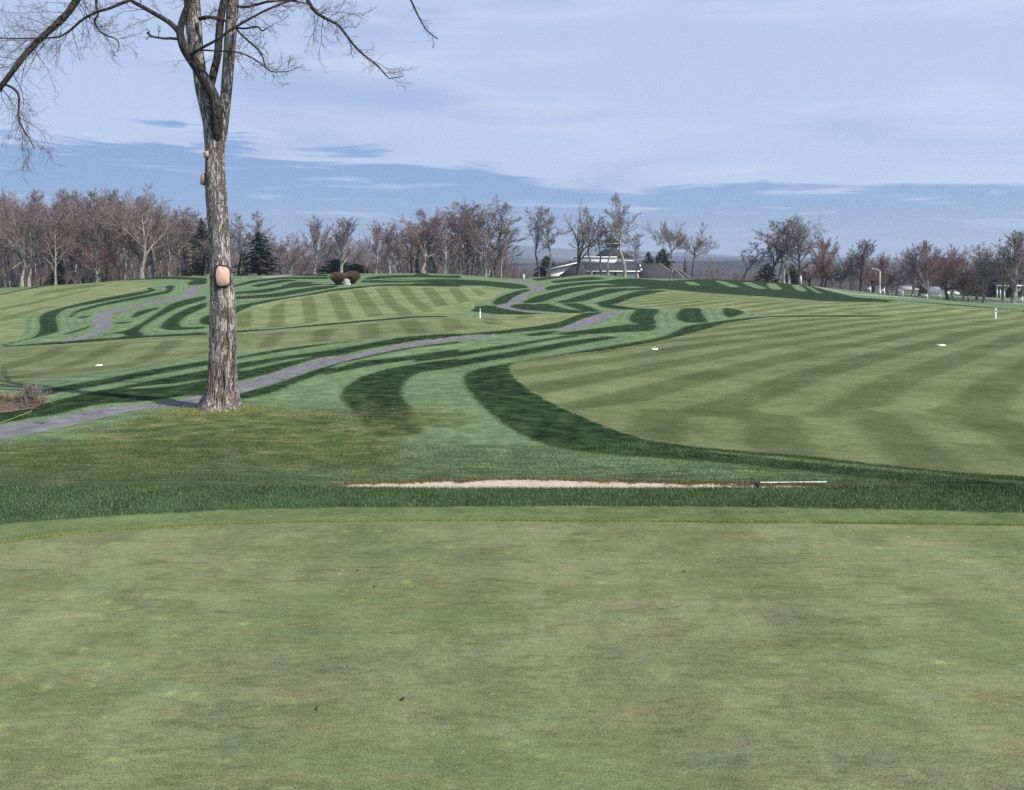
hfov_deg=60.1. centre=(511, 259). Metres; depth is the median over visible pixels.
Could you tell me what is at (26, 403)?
bed shrub
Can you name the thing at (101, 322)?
cart path
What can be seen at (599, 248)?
bare tree
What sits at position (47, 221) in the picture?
bare tree
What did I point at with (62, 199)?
bare tree
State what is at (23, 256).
bare tree
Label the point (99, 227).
bare tree
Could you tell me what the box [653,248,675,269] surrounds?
evergreen tree
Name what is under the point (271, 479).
bank grass
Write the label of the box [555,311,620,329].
cart path
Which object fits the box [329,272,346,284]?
clipped bush
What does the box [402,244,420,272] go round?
bare tree
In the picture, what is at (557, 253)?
hills
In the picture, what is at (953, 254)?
bare tree
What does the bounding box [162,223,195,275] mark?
bare tree
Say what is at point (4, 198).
bare tree
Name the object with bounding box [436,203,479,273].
bare tree
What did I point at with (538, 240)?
bare tree
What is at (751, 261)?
bare tree
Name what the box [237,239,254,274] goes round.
bare tree
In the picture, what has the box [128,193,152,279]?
bare tree
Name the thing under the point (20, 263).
bare tree
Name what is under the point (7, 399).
bed shrub
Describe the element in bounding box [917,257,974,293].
house
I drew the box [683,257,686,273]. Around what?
evergreen tree
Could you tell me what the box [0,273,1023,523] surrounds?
ground
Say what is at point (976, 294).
bare tree
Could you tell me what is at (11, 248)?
bare tree
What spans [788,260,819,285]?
bare tree
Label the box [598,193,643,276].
bare tree
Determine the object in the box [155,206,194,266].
bare tree
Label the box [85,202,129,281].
bare tree
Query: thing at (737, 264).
hills
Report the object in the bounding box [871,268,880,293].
street lamp
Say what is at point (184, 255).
bare tree
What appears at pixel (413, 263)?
bare tree
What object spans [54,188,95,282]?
bare tree
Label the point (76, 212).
bare tree
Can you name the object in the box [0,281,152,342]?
fairway
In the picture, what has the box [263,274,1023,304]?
road
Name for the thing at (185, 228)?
bare tree
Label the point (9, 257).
bare tree
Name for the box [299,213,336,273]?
bare tree
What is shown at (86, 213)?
bare tree
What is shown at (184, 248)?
bare tree
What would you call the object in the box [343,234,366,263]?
bare tree
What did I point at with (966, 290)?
bare tree
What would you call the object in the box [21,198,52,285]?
bare tree
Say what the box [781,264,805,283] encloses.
evergreen tree
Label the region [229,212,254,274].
bare tree
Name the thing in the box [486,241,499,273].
bare tree
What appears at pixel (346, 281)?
boulder
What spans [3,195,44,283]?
bare tree
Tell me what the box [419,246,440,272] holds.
bare tree
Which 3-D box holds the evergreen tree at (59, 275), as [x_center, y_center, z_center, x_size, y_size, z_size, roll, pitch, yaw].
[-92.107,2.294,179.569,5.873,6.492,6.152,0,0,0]
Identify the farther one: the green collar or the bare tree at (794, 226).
the bare tree at (794, 226)
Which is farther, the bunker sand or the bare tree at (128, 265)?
the bare tree at (128, 265)
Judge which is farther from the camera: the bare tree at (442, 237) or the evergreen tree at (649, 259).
the evergreen tree at (649, 259)
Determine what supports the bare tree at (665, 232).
on the ground at (474, 387)
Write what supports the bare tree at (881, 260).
on the ground at (474, 387)
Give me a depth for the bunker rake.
13.72 m
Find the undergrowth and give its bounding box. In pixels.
[0,250,207,286]
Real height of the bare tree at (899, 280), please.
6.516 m
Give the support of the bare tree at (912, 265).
on the ground at (474, 387)
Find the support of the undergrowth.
on the ground at (474, 387)
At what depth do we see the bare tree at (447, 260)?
210.62 m
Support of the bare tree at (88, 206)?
on the ground at (474, 387)
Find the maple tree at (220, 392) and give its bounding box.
[0,0,437,412]
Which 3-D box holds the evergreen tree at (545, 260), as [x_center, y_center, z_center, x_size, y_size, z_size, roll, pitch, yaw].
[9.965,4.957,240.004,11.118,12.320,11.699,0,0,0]
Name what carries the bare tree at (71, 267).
on the ground at (474, 387)
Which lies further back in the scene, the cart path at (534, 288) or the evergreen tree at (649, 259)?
the evergreen tree at (649, 259)
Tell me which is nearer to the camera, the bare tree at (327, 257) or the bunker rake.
the bunker rake
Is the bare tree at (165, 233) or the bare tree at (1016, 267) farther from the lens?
the bare tree at (165, 233)
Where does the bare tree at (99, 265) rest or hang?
on the ground at (474, 387)
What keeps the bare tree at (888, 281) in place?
on the ground at (474, 387)
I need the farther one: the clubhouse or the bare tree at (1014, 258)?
the clubhouse
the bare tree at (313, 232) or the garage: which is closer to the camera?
the bare tree at (313, 232)
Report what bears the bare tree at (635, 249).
on the ground at (474, 387)
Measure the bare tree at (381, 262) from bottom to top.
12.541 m
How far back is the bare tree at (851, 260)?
175.46 m
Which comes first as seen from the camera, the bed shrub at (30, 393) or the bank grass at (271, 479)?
the bank grass at (271, 479)
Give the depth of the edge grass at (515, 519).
10.11 m
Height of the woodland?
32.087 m
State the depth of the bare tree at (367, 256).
206.41 m
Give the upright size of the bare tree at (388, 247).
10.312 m
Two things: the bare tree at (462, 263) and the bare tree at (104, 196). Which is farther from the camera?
the bare tree at (462, 263)
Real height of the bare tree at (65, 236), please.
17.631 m
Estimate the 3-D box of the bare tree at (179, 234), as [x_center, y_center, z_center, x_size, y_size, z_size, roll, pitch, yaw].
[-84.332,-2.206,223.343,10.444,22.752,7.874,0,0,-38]
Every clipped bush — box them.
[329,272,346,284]
[345,270,360,283]
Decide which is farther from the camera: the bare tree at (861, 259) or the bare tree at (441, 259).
the bare tree at (441, 259)
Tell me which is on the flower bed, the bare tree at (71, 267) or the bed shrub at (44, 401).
the bed shrub at (44, 401)
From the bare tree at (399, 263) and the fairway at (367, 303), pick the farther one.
the bare tree at (399, 263)
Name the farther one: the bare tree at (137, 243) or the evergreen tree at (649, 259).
the evergreen tree at (649, 259)
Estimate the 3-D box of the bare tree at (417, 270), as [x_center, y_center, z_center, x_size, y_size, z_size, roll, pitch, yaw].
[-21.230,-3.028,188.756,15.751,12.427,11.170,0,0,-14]
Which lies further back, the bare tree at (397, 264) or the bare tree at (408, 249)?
the bare tree at (397, 264)
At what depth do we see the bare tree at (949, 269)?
169.72 m
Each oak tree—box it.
[94,183,177,278]
[564,198,627,274]
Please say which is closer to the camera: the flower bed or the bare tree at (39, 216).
the flower bed
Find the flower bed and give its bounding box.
[0,399,42,412]
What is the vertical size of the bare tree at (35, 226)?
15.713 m
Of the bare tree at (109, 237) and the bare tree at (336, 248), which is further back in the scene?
the bare tree at (336, 248)
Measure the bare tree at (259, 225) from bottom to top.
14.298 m
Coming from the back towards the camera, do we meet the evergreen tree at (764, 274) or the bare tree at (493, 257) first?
the evergreen tree at (764, 274)
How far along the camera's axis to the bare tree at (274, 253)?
210.46 m
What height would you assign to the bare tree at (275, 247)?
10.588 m
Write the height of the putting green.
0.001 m
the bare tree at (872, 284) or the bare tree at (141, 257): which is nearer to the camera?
the bare tree at (872, 284)
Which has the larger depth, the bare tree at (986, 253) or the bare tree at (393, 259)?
the bare tree at (393, 259)
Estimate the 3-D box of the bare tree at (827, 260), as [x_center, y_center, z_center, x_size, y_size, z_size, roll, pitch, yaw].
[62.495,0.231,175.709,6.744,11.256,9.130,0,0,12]
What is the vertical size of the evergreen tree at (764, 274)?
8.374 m
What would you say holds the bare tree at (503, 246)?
on the ground at (474, 387)
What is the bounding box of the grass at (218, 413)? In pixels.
[125,403,286,418]
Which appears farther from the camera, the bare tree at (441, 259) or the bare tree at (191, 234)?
the bare tree at (441, 259)
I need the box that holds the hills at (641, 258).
[7,256,996,264]
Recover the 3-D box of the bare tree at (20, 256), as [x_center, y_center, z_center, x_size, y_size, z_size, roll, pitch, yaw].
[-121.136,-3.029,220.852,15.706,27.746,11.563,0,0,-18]
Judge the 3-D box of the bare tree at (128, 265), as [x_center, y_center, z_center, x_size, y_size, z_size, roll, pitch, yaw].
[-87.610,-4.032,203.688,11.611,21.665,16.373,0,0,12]
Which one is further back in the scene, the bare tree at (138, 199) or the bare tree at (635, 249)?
the bare tree at (138, 199)
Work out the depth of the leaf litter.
18.80 m
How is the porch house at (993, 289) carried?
on the ground at (474, 387)
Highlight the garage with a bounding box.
[929,282,961,294]
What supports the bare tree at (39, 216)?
on the ground at (474, 387)
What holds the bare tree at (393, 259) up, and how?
on the ground at (474, 387)
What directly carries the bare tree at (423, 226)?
on the ground at (474, 387)
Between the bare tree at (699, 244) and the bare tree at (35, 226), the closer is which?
the bare tree at (35, 226)
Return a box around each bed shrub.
[0,395,16,401]
[8,382,51,404]
[18,397,38,409]
[39,395,50,403]
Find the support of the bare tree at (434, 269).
on the ground at (474, 387)
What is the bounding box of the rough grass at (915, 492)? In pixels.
[0,482,1023,519]
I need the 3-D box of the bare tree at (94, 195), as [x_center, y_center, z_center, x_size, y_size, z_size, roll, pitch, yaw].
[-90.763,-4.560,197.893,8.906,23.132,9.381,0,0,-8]
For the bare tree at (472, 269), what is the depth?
189.49 m
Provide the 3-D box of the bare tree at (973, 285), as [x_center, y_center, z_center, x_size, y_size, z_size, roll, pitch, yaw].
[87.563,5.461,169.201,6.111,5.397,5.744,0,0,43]
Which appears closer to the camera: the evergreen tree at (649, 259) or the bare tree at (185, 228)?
the bare tree at (185, 228)
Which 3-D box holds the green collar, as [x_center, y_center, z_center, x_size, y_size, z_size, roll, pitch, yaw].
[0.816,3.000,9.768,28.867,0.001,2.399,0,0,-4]
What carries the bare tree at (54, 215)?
on the ground at (474, 387)
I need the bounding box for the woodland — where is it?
[0,235,930,292]
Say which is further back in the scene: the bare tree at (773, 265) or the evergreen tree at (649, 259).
the evergreen tree at (649, 259)
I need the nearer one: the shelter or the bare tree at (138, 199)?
the bare tree at (138, 199)
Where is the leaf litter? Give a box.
[22,397,612,449]
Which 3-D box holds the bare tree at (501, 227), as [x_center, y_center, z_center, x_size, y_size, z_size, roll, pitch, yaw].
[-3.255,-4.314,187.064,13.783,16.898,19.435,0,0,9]
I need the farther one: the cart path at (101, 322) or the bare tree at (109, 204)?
the bare tree at (109, 204)
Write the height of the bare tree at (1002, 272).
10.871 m
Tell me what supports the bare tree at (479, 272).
on the ground at (474, 387)
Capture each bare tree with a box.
[0,186,33,275]
[0,193,20,266]
[0,193,21,286]
[0,193,45,276]
[0,198,19,286]
[0,199,12,287]
[0,199,45,286]
[0,201,33,287]
[0,202,28,287]
[0,204,16,262]
[0,210,48,286]
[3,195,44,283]
[6,188,45,286]
[9,202,55,277]
[18,206,78,258]
[20,209,53,285]
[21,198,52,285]
[21,206,47,285]
[22,202,65,279]
[27,190,48,285]
[28,200,68,268]
[28,205,79,284]
[37,203,75,266]
[38,201,88,283]
[41,199,59,285]
[42,206,79,284]
[43,205,86,283]
[43,206,86,283]
[47,211,94,283]
[50,197,82,269]
[52,190,83,283]
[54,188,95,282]
[66,189,89,278]
[73,242,121,282]
[75,197,122,281]
[76,208,114,282]
[77,195,109,273]
[79,190,106,256]
[85,194,122,281]
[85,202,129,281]
[86,186,129,254]
[88,195,127,270]
[88,200,134,280]
[89,201,136,280]
[99,187,121,275]
[101,197,160,279]
[107,196,146,279]
[109,189,136,277]
[112,204,144,278]
[113,202,174,278]
[120,209,177,277]
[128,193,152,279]
[128,202,189,277]
[133,206,185,276]
[135,195,155,255]
[135,196,172,273]
[135,203,162,276]
[138,203,172,277]
[144,213,184,274]
[145,210,178,276]
[148,216,199,275]
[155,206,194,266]
[162,209,200,268]
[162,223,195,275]
[166,206,189,271]
[166,208,190,268]
[175,223,208,275]
[179,211,207,261]
[186,234,238,275]
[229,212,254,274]
[230,228,254,274]
[230,235,247,271]
[236,211,275,274]
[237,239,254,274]
[263,239,287,274]
[264,236,291,273]
[266,230,311,273]
[286,236,321,273]
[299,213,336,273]
[317,216,359,272]
[319,236,345,265]
[323,233,351,259]
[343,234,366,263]
[352,236,372,268]
[363,218,394,273]
[369,245,391,272]
[374,244,392,272]
[375,218,451,272]
[377,225,409,272]
[379,252,406,272]
[380,222,426,272]
[384,240,404,272]
[389,211,452,272]
[391,221,426,272]
[400,244,427,271]
[401,209,457,272]
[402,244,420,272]
[408,216,446,272]
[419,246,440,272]
[422,237,438,271]
[430,239,456,271]
[431,206,470,273]
[433,246,455,273]
[435,204,483,274]
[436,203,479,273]
[447,201,492,275]
[448,210,482,274]
[450,247,474,274]
[453,212,485,275]
[454,245,474,270]
[458,194,503,276]
[460,247,489,270]
[466,227,497,275]
[471,202,529,277]
[481,239,506,276]
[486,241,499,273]
[487,220,520,277]
[487,253,499,276]
[499,245,523,277]
[524,204,579,276]
[524,206,558,276]
[578,205,603,274]
[585,214,608,274]
[593,218,627,274]
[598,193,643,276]
[622,232,642,277]
[641,219,687,278]
[668,222,719,278]
[703,259,721,278]
[737,242,779,279]
[751,215,818,283]
[752,220,795,282]
[762,218,808,282]
[764,221,826,281]
[776,212,836,284]
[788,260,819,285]
[807,265,846,287]
[809,233,840,286]
[811,258,843,286]
[827,262,858,288]
[835,238,877,291]
[841,251,862,289]
[855,265,895,292]
[867,251,895,293]
[870,269,902,294]
[872,265,923,295]
[893,249,940,295]
[895,243,940,296]
[909,245,976,299]
[911,240,951,298]
[942,242,972,297]
[945,272,976,300]
[950,241,1000,301]
[953,274,988,300]
[955,255,1001,299]
[972,229,1023,302]
[989,251,1012,299]
[1003,238,1023,283]
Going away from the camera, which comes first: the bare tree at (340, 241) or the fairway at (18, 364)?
the fairway at (18, 364)
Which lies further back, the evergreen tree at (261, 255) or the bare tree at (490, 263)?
the bare tree at (490, 263)
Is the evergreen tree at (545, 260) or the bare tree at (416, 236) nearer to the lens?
the bare tree at (416, 236)
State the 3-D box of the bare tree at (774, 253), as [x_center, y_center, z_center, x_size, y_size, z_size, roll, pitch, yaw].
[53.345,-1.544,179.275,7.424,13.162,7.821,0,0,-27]
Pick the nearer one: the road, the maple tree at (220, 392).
the maple tree at (220, 392)
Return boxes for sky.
[0,0,1023,257]
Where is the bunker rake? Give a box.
[750,478,827,487]
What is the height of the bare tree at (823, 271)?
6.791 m
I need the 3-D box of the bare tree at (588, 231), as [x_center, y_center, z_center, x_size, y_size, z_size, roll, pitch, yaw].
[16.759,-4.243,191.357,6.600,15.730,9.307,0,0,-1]
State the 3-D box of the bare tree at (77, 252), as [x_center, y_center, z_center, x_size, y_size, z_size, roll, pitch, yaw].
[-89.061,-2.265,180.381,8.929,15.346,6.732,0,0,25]
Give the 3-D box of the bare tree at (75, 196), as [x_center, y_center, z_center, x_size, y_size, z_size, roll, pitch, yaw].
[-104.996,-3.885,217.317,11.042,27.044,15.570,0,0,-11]
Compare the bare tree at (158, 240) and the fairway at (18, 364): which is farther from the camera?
the bare tree at (158, 240)
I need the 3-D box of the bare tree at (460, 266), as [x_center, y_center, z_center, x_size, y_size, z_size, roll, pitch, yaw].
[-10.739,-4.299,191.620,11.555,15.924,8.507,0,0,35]
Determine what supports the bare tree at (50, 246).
on the ground at (474, 387)
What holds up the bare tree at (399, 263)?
on the ground at (474, 387)
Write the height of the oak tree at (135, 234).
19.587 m
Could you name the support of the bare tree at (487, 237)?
on the ground at (474, 387)
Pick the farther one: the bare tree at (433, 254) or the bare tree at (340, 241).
the bare tree at (433, 254)
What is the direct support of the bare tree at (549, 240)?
on the ground at (474, 387)
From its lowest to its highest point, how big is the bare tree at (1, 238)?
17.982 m
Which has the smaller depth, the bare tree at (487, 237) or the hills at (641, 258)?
the bare tree at (487, 237)
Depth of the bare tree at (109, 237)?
187.70 m
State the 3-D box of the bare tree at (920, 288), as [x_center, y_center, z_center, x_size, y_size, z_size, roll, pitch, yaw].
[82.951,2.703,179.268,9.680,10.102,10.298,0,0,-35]
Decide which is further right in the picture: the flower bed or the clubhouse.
the clubhouse
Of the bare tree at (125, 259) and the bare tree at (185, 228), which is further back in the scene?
the bare tree at (185, 228)
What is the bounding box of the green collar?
[0,505,1023,544]
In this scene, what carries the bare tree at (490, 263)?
on the ground at (474, 387)
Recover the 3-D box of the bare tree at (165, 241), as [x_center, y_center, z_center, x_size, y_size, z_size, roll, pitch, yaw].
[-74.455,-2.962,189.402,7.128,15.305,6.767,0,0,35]
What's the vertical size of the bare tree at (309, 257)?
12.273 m
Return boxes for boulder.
[343,278,350,284]
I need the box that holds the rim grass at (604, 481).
[330,475,850,487]
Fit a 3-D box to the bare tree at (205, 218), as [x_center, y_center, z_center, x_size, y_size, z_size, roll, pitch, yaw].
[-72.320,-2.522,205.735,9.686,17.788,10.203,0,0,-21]
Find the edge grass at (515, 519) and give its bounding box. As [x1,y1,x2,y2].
[0,517,1022,542]
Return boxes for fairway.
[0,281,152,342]
[0,313,580,384]
[236,286,505,329]
[510,292,1023,476]
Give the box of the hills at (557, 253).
[12,245,995,259]
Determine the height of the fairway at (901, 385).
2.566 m
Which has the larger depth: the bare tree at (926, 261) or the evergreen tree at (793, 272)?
the evergreen tree at (793, 272)
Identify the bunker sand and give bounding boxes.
[342,479,804,487]
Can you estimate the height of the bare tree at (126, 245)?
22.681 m
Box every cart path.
[0,333,497,439]
[62,285,205,341]
[497,279,543,312]
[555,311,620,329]
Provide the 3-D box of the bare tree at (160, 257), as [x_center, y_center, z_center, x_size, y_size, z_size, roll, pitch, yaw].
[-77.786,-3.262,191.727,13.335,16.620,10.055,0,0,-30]
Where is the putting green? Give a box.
[0,521,1023,789]
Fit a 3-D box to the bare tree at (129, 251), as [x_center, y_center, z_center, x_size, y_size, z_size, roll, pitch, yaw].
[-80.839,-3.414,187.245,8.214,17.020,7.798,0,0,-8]
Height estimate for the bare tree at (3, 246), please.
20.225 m
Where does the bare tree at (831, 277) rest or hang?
on the ground at (474, 387)
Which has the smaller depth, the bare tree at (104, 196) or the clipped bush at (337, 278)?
the clipped bush at (337, 278)
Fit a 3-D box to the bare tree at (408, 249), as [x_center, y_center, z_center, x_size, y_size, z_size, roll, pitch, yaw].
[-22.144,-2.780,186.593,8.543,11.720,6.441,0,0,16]
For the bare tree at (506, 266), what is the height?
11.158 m
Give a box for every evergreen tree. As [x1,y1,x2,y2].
[44,255,73,285]
[178,217,208,275]
[232,231,283,275]
[316,259,359,273]
[343,263,370,272]
[532,255,555,276]
[641,251,655,262]
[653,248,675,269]
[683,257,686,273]
[753,263,777,282]
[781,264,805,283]
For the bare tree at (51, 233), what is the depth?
200.23 m
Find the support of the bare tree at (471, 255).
on the ground at (474, 387)
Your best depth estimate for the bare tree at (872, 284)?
181.81 m
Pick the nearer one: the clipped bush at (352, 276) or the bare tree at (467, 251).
the clipped bush at (352, 276)
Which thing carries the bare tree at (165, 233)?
on the ground at (474, 387)
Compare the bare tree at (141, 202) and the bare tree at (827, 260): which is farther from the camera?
the bare tree at (141, 202)
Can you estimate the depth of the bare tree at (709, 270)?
261.46 m
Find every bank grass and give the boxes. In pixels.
[0,439,1005,487]
[540,439,1022,483]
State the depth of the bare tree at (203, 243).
178.35 m
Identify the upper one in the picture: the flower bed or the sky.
the sky
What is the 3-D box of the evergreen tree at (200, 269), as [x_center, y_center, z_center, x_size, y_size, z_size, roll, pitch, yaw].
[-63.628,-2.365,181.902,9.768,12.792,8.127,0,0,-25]
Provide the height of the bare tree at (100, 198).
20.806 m
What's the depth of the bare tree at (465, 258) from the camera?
208.09 m
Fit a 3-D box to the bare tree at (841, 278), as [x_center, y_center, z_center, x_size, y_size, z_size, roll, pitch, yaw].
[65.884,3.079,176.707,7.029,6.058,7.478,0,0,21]
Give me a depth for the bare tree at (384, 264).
222.34 m
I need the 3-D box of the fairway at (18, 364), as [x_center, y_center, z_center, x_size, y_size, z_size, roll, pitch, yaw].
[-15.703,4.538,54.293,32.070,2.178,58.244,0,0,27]
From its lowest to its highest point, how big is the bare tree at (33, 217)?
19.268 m
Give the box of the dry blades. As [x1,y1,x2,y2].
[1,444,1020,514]
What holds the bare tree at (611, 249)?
on the ground at (474, 387)
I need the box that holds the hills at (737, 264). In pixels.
[0,260,990,292]
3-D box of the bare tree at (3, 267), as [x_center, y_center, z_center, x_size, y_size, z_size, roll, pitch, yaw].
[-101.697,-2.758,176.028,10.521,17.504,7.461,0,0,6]
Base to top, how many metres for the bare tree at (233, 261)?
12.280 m
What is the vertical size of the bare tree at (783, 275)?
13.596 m
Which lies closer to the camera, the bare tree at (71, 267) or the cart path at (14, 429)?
the cart path at (14, 429)
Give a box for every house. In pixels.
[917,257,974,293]
[962,263,1023,297]
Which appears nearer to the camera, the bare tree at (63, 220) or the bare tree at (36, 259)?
the bare tree at (63, 220)
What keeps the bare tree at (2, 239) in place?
on the ground at (474, 387)
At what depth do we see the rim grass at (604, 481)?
13.79 m
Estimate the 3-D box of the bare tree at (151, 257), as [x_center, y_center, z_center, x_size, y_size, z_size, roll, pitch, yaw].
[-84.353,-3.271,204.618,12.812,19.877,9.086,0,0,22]
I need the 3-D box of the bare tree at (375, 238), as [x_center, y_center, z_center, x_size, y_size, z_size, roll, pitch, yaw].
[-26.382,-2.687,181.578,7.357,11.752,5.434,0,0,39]
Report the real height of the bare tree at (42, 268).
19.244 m
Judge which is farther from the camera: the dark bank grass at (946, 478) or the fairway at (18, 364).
the fairway at (18, 364)
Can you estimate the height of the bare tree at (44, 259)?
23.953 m
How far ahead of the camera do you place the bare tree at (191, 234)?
191.01 m
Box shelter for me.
[898,286,918,293]
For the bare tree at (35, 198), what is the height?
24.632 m
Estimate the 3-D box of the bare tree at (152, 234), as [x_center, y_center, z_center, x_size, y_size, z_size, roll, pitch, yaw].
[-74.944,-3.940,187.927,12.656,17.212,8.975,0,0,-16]
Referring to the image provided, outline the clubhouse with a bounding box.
[543,239,690,278]
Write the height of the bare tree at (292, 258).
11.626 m
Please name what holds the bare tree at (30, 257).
on the ground at (474, 387)
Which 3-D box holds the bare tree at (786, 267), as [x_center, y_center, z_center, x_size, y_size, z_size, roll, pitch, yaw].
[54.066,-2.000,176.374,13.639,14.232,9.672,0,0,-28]
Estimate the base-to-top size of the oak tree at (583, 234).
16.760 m
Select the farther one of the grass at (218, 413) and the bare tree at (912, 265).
the bare tree at (912, 265)
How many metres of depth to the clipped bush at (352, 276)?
143.43 m
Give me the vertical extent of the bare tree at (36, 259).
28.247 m
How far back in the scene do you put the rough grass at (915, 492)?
11.16 m
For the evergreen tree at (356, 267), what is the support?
on the ground at (474, 387)
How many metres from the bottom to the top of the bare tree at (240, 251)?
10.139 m
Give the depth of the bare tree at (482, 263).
209.23 m
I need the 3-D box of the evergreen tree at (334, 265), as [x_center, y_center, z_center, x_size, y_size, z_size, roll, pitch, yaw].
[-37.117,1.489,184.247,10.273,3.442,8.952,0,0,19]
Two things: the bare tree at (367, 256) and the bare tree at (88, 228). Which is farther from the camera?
the bare tree at (367, 256)
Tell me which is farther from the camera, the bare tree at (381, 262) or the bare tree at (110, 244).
the bare tree at (381, 262)
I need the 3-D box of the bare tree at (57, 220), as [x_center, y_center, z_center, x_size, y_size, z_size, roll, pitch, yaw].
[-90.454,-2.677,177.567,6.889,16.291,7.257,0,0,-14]

